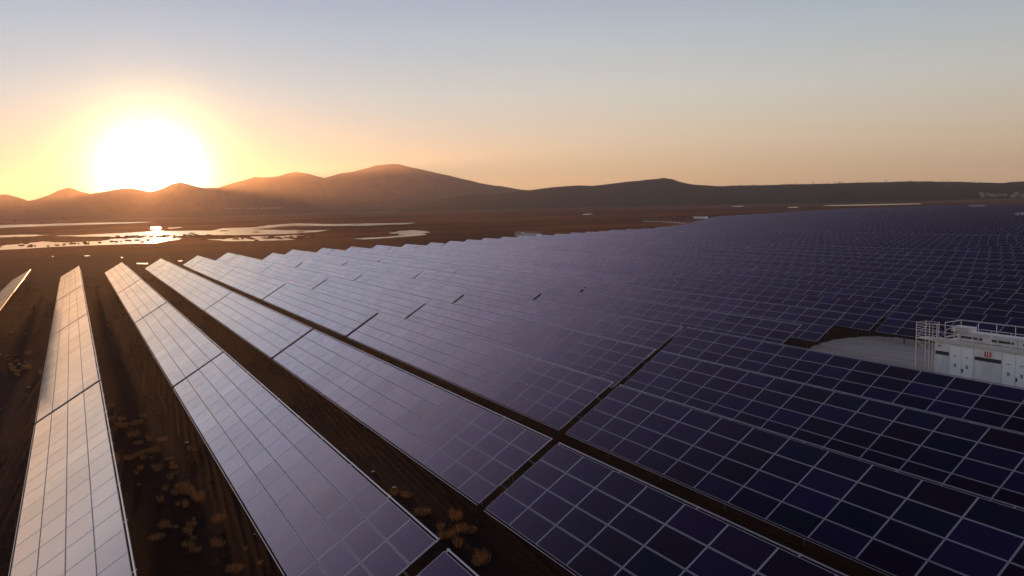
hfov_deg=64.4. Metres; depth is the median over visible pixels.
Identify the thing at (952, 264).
solar table
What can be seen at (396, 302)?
solar table
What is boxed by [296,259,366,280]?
solar table
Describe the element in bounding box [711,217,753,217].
solar table
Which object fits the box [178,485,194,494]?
dry shrub
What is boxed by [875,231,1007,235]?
solar table
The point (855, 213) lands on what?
solar table
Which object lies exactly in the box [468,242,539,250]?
solar table
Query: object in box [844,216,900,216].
solar table
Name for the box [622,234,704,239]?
solar table
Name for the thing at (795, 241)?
solar table
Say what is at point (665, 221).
road
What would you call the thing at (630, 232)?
solar table
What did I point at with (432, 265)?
solar table
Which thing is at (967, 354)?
door
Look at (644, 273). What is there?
solar table
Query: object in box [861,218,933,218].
solar table
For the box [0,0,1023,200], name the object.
sky
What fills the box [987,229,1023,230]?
solar table
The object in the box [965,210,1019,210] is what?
solar table
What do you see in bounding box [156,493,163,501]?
dry shrub
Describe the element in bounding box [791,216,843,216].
solar table
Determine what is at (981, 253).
solar table
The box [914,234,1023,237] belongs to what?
solar table
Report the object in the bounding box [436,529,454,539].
dry shrub
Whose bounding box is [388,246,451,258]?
solar table
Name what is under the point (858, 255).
solar table
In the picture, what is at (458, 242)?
solar table
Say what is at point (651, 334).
solar table
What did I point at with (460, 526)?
dry shrub
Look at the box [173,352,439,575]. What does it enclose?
solar table
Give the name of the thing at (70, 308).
solar table
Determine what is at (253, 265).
solar table
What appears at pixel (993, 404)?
solar table
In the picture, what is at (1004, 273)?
solar table
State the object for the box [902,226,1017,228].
solar table
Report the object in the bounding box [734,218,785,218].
solar table
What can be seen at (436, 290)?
solar table
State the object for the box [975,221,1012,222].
solar table
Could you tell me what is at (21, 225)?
water
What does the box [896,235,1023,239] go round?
solar table
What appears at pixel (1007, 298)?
solar table
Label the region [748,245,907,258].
solar table
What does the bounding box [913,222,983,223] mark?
solar table
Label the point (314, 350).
solar table
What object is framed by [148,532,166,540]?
dry shrub
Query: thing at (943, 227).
solar table
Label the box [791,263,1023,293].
solar table
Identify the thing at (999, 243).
solar table
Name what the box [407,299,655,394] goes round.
solar table
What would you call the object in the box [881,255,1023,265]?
solar table
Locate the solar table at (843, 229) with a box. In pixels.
[793,228,891,232]
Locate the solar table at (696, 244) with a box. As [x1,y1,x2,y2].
[640,241,748,249]
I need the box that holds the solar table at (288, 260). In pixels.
[263,253,305,267]
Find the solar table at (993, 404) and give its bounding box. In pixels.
[652,327,1023,434]
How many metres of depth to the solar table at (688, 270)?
131.01 m
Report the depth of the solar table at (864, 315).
84.53 m
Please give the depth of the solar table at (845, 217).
423.44 m
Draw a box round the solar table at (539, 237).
[519,236,561,240]
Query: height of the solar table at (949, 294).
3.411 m
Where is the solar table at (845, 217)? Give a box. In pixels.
[819,217,871,217]
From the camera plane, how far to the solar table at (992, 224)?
274.63 m
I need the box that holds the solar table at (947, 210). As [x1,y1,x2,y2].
[930,210,964,210]
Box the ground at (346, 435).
[0,199,1023,575]
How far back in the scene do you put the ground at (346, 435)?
57.91 m
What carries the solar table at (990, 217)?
on the ground at (346, 435)
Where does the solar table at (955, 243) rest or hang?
on the ground at (346, 435)
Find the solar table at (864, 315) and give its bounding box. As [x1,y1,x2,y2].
[629,277,893,336]
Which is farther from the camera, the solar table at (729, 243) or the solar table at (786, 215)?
the solar table at (786, 215)
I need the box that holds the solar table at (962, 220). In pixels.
[927,220,998,220]
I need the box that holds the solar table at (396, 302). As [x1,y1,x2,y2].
[313,276,431,318]
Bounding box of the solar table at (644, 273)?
[535,260,681,285]
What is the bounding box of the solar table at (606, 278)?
[496,263,636,291]
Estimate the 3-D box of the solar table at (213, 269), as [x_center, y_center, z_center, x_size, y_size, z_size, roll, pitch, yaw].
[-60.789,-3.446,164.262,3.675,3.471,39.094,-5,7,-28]
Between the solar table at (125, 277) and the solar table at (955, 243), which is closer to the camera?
the solar table at (125, 277)
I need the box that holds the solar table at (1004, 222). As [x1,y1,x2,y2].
[986,222,1023,222]
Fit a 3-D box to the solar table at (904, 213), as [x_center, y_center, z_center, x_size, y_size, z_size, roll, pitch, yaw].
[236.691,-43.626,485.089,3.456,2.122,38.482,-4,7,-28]
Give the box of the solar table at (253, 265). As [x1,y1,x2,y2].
[225,255,273,273]
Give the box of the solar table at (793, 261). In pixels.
[667,251,823,267]
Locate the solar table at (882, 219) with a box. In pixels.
[845,219,919,219]
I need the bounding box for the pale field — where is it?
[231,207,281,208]
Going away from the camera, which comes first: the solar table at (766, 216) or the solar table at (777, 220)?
the solar table at (777, 220)
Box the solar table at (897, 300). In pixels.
[677,273,945,321]
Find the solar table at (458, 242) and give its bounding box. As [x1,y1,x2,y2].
[446,241,469,244]
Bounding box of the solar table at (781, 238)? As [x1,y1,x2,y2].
[725,236,837,242]
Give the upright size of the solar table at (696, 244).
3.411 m
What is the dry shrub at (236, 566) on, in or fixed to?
on the ground at (346, 435)
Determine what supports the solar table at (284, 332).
on the ground at (346, 435)
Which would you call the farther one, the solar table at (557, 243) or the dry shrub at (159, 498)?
the solar table at (557, 243)
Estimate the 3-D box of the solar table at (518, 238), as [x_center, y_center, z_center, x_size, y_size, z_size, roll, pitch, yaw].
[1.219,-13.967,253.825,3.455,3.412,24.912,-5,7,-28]
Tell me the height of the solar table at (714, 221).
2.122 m
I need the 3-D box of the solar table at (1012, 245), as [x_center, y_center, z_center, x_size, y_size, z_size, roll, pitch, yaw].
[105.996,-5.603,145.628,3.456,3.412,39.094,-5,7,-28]
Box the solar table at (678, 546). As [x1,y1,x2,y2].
[485,442,847,575]
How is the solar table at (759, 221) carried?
on the ground at (346, 435)
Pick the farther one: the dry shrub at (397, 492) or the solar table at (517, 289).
the solar table at (517, 289)
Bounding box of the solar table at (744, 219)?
[719,219,769,219]
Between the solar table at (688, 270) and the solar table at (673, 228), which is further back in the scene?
the solar table at (673, 228)
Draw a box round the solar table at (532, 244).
[493,241,566,249]
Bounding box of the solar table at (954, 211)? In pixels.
[937,211,985,211]
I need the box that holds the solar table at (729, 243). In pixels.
[662,239,771,247]
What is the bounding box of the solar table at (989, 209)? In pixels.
[974,209,1004,209]
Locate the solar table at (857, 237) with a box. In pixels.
[763,234,876,239]
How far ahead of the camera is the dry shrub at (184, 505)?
36.41 m
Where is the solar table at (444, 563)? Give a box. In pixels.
[417,548,478,575]
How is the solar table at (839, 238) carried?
on the ground at (346, 435)
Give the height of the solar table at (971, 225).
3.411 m
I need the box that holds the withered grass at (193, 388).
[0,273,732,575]
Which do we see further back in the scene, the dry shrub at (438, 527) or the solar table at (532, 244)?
the solar table at (532, 244)
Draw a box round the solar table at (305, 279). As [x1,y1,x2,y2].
[260,263,331,289]
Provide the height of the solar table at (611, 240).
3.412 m
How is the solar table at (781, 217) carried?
on the ground at (346, 435)
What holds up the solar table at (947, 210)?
on the ground at (346, 435)
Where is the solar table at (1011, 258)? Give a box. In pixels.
[908,252,1023,260]
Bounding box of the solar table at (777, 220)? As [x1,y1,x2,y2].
[747,220,807,220]
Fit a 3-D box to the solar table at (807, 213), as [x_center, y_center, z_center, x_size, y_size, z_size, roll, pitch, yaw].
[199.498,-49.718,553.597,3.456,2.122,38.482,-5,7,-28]
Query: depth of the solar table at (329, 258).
181.17 m
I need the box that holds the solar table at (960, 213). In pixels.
[927,213,994,213]
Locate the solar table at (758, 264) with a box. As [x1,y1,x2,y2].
[637,253,791,271]
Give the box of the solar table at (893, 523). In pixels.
[566,385,1023,575]
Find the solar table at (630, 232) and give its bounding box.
[599,231,658,234]
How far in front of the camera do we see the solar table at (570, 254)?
170.87 m
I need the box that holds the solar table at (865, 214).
[838,214,893,214]
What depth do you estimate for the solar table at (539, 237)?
258.37 m
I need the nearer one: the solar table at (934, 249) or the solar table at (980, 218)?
the solar table at (934, 249)
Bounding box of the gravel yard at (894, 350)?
[808,336,934,372]
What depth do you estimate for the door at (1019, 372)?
51.78 m
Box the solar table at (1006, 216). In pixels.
[990,216,1023,216]
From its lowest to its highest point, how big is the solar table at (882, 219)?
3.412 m
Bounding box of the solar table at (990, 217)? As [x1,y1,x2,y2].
[958,217,1023,217]
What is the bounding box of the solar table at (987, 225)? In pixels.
[944,224,1023,225]
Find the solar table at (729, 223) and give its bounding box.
[707,223,750,224]
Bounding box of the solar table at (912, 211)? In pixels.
[889,211,936,211]
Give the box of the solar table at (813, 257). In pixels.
[694,249,853,264]
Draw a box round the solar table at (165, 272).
[151,262,191,286]
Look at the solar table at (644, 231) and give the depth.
291.19 m
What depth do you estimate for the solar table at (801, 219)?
397.69 m
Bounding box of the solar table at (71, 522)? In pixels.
[8,381,136,575]
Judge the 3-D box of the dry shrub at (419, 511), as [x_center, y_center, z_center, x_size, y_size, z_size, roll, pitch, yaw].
[-3.872,9.559,34.977,0.887,0.302,0.961,-4,6,-21]
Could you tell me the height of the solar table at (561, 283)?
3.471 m
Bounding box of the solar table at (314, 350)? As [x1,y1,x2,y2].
[273,329,552,505]
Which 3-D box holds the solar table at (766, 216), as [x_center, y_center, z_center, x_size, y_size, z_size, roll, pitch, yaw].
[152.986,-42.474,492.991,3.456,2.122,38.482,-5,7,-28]
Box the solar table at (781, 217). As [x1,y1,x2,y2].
[755,217,807,217]
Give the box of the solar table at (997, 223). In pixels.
[972,223,1023,223]
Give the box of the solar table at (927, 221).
[883,221,972,221]
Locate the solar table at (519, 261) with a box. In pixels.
[447,252,540,268]
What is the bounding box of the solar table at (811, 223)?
[774,223,847,224]
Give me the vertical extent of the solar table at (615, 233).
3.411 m
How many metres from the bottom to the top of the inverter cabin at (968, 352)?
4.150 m
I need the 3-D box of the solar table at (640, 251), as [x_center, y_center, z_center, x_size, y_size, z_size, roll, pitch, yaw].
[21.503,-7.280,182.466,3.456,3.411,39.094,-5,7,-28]
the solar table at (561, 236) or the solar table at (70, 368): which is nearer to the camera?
the solar table at (70, 368)
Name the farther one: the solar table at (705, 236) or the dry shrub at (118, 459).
the solar table at (705, 236)
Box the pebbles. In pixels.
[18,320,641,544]
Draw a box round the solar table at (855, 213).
[830,213,880,213]
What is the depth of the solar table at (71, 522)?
31.32 m
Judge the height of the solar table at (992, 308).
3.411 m
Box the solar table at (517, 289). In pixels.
[415,269,547,300]
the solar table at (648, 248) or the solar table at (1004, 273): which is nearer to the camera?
the solar table at (1004, 273)
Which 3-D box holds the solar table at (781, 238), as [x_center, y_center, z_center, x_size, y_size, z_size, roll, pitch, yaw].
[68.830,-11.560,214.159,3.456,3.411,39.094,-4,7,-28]
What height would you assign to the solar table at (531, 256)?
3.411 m
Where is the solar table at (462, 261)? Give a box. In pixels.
[414,254,500,269]
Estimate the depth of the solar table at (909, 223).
301.78 m
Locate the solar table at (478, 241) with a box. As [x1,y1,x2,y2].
[465,239,493,244]
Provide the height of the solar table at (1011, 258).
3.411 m
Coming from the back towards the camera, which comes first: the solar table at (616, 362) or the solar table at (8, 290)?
the solar table at (8, 290)
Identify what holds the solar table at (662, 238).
on the ground at (346, 435)
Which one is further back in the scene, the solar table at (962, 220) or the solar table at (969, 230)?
the solar table at (962, 220)
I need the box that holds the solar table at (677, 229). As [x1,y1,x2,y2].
[642,228,708,231]
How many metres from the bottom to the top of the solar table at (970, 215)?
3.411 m
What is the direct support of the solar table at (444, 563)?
on the ground at (346, 435)
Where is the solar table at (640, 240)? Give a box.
[582,236,661,242]
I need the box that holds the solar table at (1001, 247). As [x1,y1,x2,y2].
[979,246,1023,249]
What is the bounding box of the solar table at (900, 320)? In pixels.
[875,305,1023,343]
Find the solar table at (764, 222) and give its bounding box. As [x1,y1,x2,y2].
[745,222,784,222]
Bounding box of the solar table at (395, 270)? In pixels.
[343,258,424,277]
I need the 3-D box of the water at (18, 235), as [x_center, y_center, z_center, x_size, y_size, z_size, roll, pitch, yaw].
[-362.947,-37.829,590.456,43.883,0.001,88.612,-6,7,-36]
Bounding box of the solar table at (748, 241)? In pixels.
[684,238,794,245]
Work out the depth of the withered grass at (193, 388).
58.57 m
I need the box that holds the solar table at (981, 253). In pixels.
[934,250,1023,256]
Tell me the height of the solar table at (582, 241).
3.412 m
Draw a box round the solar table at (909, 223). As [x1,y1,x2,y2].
[862,223,955,224]
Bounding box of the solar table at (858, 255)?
[723,247,881,261]
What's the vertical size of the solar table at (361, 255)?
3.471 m
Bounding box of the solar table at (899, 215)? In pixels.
[868,215,931,215]
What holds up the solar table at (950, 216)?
on the ground at (346, 435)
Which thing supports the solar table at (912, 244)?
on the ground at (346, 435)
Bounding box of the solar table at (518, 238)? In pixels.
[500,237,538,241]
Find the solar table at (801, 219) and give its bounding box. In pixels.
[770,219,832,220]
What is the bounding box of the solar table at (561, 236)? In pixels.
[541,235,582,237]
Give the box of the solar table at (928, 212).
[900,212,957,212]
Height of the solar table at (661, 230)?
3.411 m
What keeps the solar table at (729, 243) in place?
on the ground at (346, 435)
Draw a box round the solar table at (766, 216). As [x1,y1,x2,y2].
[743,216,790,216]
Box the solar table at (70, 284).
[56,269,83,300]
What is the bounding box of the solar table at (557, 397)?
[348,312,613,435]
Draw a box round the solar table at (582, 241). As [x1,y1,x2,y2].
[539,238,615,245]
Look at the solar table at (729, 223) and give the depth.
361.68 m
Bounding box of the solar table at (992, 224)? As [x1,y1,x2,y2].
[961,224,1023,224]
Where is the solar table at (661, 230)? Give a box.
[626,229,693,232]
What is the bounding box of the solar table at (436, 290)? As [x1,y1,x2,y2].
[355,270,470,307]
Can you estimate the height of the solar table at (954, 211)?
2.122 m
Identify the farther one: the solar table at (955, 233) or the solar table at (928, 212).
the solar table at (928, 212)
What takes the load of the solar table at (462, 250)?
on the ground at (346, 435)
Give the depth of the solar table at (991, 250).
148.29 m
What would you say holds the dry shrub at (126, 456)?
on the ground at (346, 435)
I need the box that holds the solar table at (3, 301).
[0,293,12,309]
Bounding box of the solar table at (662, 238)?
[602,235,683,241]
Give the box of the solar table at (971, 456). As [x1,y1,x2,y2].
[621,351,1023,510]
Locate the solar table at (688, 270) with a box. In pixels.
[572,258,721,280]
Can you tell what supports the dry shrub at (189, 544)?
on the ground at (346, 435)
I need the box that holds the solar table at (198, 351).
[135,302,223,385]
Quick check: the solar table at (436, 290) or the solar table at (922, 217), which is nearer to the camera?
the solar table at (436, 290)
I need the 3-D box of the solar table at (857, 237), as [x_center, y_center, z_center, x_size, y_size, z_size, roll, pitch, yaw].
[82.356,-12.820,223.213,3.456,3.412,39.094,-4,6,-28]
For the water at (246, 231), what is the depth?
563.48 m
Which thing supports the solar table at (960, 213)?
on the ground at (346, 435)
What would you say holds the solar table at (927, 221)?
on the ground at (346, 435)
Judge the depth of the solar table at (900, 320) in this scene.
69.92 m
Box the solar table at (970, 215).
[933,215,1008,215]
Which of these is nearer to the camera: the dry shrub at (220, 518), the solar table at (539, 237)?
the dry shrub at (220, 518)
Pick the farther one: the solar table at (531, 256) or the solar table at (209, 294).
the solar table at (531, 256)
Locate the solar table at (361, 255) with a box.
[327,249,385,264]
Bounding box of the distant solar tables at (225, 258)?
[6,204,1023,286]
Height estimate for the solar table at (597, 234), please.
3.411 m
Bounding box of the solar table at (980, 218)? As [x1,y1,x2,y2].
[935,218,1023,219]
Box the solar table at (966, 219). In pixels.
[921,219,1011,220]
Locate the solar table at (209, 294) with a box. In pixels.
[171,273,230,312]
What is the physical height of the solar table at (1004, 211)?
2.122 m
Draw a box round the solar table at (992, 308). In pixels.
[942,299,1023,318]
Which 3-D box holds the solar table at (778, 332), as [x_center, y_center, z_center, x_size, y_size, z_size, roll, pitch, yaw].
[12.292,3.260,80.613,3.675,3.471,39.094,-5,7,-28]
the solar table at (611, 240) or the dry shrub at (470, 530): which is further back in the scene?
the solar table at (611, 240)
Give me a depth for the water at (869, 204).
1416.85 m
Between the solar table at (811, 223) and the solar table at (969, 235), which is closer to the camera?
the solar table at (969, 235)
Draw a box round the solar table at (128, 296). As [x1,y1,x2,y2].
[118,279,167,322]
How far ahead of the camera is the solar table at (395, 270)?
146.65 m
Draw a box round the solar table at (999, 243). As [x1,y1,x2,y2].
[858,238,1017,245]
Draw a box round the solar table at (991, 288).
[754,266,1021,301]
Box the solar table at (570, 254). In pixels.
[509,248,607,262]
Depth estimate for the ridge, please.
3179.33 m
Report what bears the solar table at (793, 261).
on the ground at (346, 435)
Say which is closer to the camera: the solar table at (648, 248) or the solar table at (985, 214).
the solar table at (648, 248)
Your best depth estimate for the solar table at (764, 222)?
364.73 m
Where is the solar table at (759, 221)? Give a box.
[736,221,785,222]
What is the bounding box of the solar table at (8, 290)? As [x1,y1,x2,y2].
[0,274,26,299]
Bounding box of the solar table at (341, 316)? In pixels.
[263,283,379,341]
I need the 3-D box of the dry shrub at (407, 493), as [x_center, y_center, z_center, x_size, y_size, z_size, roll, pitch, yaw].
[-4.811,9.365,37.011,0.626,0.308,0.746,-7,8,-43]
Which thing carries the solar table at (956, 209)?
on the ground at (346, 435)
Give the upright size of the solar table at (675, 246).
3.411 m
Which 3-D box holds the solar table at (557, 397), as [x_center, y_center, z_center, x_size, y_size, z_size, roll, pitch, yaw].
[-5.022,5.596,61.486,3.675,3.471,39.094,-5,7,-28]
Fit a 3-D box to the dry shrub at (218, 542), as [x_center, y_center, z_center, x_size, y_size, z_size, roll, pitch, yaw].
[-11.614,10.019,32.164,0.812,0.307,0.664,2,7,32]
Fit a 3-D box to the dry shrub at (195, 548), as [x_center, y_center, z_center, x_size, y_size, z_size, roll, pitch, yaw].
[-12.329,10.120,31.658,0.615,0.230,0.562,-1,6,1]
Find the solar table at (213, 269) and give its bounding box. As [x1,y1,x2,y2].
[189,258,236,284]
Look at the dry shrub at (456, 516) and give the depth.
34.13 m
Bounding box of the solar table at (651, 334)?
[455,289,681,365]
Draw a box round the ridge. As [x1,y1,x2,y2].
[397,178,1023,211]
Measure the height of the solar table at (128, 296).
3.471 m
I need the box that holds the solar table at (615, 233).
[585,232,640,235]
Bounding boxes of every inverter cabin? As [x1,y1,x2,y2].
[515,231,541,236]
[692,216,707,218]
[915,320,1023,388]
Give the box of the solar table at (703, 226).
[672,225,728,226]
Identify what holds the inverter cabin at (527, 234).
on the ground at (346, 435)
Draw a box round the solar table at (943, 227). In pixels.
[887,226,1001,229]
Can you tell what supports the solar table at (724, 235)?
on the ground at (346, 435)
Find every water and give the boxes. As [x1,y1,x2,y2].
[0,222,143,227]
[0,235,42,236]
[0,237,181,249]
[58,223,410,237]
[211,235,308,240]
[357,230,428,238]
[824,203,921,205]
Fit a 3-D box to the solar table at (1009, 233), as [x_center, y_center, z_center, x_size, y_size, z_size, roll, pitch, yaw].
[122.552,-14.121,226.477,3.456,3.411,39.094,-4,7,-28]
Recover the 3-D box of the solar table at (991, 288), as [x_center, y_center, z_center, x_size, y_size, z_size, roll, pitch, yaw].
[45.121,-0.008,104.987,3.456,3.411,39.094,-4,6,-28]
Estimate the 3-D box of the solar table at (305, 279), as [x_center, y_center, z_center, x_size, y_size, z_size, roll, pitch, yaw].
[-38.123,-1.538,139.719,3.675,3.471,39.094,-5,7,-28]
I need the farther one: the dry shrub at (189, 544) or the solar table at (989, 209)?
the solar table at (989, 209)
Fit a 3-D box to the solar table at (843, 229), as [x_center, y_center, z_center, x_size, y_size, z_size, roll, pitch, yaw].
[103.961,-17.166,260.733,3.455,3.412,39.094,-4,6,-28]
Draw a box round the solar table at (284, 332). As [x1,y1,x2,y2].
[204,292,312,364]
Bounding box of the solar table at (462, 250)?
[416,245,482,256]
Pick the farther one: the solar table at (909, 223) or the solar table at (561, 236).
the solar table at (909, 223)
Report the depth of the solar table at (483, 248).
205.52 m
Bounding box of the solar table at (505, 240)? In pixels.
[482,238,516,241]
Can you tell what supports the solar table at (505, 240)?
on the ground at (346, 435)
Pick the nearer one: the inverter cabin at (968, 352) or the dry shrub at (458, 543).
the dry shrub at (458, 543)
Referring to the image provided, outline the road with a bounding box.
[643,221,686,223]
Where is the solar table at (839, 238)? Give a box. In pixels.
[745,235,856,240]
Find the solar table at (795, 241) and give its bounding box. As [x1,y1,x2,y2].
[705,237,817,244]
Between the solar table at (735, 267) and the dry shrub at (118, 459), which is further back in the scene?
the solar table at (735, 267)
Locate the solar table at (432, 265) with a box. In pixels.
[379,256,463,275]
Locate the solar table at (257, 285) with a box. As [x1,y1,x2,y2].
[218,267,286,304]
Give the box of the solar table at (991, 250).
[957,248,1023,253]
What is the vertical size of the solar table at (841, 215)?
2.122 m
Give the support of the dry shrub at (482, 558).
on the ground at (346, 435)
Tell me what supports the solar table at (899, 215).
on the ground at (346, 435)
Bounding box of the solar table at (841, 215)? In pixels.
[816,215,866,215]
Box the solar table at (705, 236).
[641,233,723,238]
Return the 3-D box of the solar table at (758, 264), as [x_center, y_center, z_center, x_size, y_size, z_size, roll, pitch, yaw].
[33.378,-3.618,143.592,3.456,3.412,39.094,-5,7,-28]
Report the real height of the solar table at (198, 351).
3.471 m
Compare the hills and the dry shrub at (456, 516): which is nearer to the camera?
the dry shrub at (456, 516)
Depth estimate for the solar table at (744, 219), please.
431.42 m
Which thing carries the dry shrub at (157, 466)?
on the ground at (346, 435)
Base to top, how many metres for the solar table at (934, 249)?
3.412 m
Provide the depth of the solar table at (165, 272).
150.63 m
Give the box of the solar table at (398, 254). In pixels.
[358,248,417,260]
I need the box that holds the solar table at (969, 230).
[912,229,1023,231]
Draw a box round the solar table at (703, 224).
[684,224,722,225]
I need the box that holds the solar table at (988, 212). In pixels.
[959,212,1017,212]
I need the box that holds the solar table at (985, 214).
[952,214,1020,214]
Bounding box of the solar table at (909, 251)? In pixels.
[773,244,932,255]
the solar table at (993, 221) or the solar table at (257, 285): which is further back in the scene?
the solar table at (993, 221)
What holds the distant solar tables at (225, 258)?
on the ground at (346, 435)
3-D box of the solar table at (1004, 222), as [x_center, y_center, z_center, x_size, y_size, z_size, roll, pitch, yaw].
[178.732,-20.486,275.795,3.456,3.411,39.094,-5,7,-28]
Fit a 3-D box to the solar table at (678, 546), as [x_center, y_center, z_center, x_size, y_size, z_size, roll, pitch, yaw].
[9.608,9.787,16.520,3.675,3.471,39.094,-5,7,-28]
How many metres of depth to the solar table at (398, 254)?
191.57 m
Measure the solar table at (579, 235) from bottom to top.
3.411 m
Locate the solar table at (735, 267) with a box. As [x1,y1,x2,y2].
[604,255,756,275]
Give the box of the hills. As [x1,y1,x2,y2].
[0,164,527,221]
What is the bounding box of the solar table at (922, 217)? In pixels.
[889,217,956,217]
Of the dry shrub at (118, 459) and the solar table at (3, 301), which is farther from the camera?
the solar table at (3, 301)
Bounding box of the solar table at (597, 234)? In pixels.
[570,233,621,236]
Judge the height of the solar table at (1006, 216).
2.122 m
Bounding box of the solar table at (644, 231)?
[610,230,676,233]
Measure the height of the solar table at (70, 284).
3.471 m
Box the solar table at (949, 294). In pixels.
[719,270,987,309]
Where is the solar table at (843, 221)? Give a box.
[812,221,876,222]
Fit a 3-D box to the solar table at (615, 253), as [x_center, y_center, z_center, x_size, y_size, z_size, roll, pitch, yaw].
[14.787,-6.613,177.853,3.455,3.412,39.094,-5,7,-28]
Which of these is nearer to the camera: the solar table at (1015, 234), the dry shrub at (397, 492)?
the dry shrub at (397, 492)
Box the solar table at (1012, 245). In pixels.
[1000,244,1023,246]
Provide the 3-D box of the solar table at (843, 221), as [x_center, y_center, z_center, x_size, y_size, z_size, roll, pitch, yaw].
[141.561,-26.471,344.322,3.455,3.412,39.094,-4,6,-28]
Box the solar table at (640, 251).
[565,245,667,256]
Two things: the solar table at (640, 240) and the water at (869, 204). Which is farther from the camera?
the water at (869, 204)
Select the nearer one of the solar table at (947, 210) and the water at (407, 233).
the water at (407, 233)
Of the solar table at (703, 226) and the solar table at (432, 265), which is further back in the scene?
the solar table at (703, 226)
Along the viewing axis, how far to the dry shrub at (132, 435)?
48.13 m
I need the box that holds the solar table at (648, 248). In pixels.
[591,244,696,254]
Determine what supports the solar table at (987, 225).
on the ground at (346, 435)
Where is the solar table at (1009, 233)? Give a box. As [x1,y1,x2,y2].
[894,230,1023,235]
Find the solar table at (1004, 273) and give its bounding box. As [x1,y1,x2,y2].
[823,260,1023,277]
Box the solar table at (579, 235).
[555,234,602,237]
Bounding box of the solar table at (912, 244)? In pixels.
[817,240,977,250]
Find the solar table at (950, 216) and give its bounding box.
[912,216,988,216]
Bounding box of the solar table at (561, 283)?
[454,265,591,298]
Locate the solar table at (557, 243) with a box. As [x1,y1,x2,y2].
[516,240,591,247]
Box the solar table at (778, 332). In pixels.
[535,287,801,344]
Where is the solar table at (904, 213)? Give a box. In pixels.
[882,213,926,213]
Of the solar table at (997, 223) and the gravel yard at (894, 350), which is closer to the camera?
the gravel yard at (894, 350)
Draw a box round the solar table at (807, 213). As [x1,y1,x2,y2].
[785,213,829,213]
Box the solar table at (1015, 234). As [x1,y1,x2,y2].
[1009,233,1023,235]
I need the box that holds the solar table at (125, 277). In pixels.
[108,265,140,293]
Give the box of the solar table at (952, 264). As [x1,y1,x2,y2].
[853,257,1023,271]
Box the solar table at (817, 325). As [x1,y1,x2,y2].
[581,282,845,348]
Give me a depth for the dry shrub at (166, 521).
34.26 m
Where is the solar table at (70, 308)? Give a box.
[50,285,88,335]
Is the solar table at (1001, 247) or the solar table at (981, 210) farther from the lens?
the solar table at (981, 210)
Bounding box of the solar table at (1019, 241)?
[878,236,1023,243]
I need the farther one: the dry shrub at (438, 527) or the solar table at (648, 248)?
the solar table at (648, 248)
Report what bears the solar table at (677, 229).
on the ground at (346, 435)
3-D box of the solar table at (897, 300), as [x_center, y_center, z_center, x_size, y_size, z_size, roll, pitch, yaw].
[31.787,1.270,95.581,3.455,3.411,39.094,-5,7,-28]
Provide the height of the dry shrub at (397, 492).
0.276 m
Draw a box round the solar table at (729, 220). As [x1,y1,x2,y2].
[714,220,745,220]
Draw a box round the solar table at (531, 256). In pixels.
[480,250,574,265]
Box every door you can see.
[949,346,961,377]
[961,348,972,379]
[1002,354,1015,387]
[1015,356,1023,388]
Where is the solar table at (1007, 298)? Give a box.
[985,292,1023,304]
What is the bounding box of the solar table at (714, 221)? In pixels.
[695,221,734,221]
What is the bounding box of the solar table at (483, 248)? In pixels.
[442,244,511,252]
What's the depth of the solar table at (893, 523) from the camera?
30.63 m
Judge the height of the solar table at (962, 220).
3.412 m
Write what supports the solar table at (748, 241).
on the ground at (346, 435)
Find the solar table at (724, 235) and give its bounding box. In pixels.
[659,232,742,237]
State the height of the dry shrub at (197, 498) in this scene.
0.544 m
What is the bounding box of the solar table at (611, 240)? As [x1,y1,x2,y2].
[561,237,639,244]
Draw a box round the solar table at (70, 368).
[35,313,100,422]
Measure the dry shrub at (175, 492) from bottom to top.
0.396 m
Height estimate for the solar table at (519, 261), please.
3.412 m
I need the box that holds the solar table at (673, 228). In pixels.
[654,227,695,228]
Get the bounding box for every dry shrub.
[112,452,119,465]
[123,453,136,459]
[127,430,139,437]
[145,434,152,440]
[147,447,160,453]
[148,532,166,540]
[152,462,162,471]
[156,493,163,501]
[157,519,170,528]
[170,487,178,495]
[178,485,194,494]
[181,500,188,507]
[184,540,194,548]
[189,545,201,552]
[192,490,204,501]
[210,537,225,547]
[211,511,225,524]
[226,563,243,573]
[387,488,400,495]
[400,490,411,497]
[414,506,431,515]
[436,520,444,530]
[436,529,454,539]
[448,505,462,521]
[451,533,462,548]
[453,522,466,533]
[461,525,477,533]
[471,558,481,566]
[472,547,491,563]
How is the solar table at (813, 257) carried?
on the ground at (346, 435)
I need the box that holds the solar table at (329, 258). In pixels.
[297,251,351,264]
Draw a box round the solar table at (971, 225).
[918,225,1023,227]
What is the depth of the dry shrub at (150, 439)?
47.25 m
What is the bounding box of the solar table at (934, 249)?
[795,242,955,252]
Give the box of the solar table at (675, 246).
[616,242,723,251]
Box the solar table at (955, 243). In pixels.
[839,239,997,248]
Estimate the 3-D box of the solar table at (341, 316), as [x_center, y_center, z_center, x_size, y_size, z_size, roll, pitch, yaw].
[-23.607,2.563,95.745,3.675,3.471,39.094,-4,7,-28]
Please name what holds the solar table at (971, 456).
on the ground at (346, 435)
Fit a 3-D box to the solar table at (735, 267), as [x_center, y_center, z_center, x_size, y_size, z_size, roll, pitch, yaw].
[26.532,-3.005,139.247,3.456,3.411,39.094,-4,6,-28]
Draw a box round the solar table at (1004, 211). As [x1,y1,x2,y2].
[986,211,1023,211]
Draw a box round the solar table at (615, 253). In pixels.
[538,247,638,259]
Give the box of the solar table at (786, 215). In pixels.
[762,215,810,215]
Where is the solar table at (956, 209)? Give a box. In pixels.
[940,209,973,209]

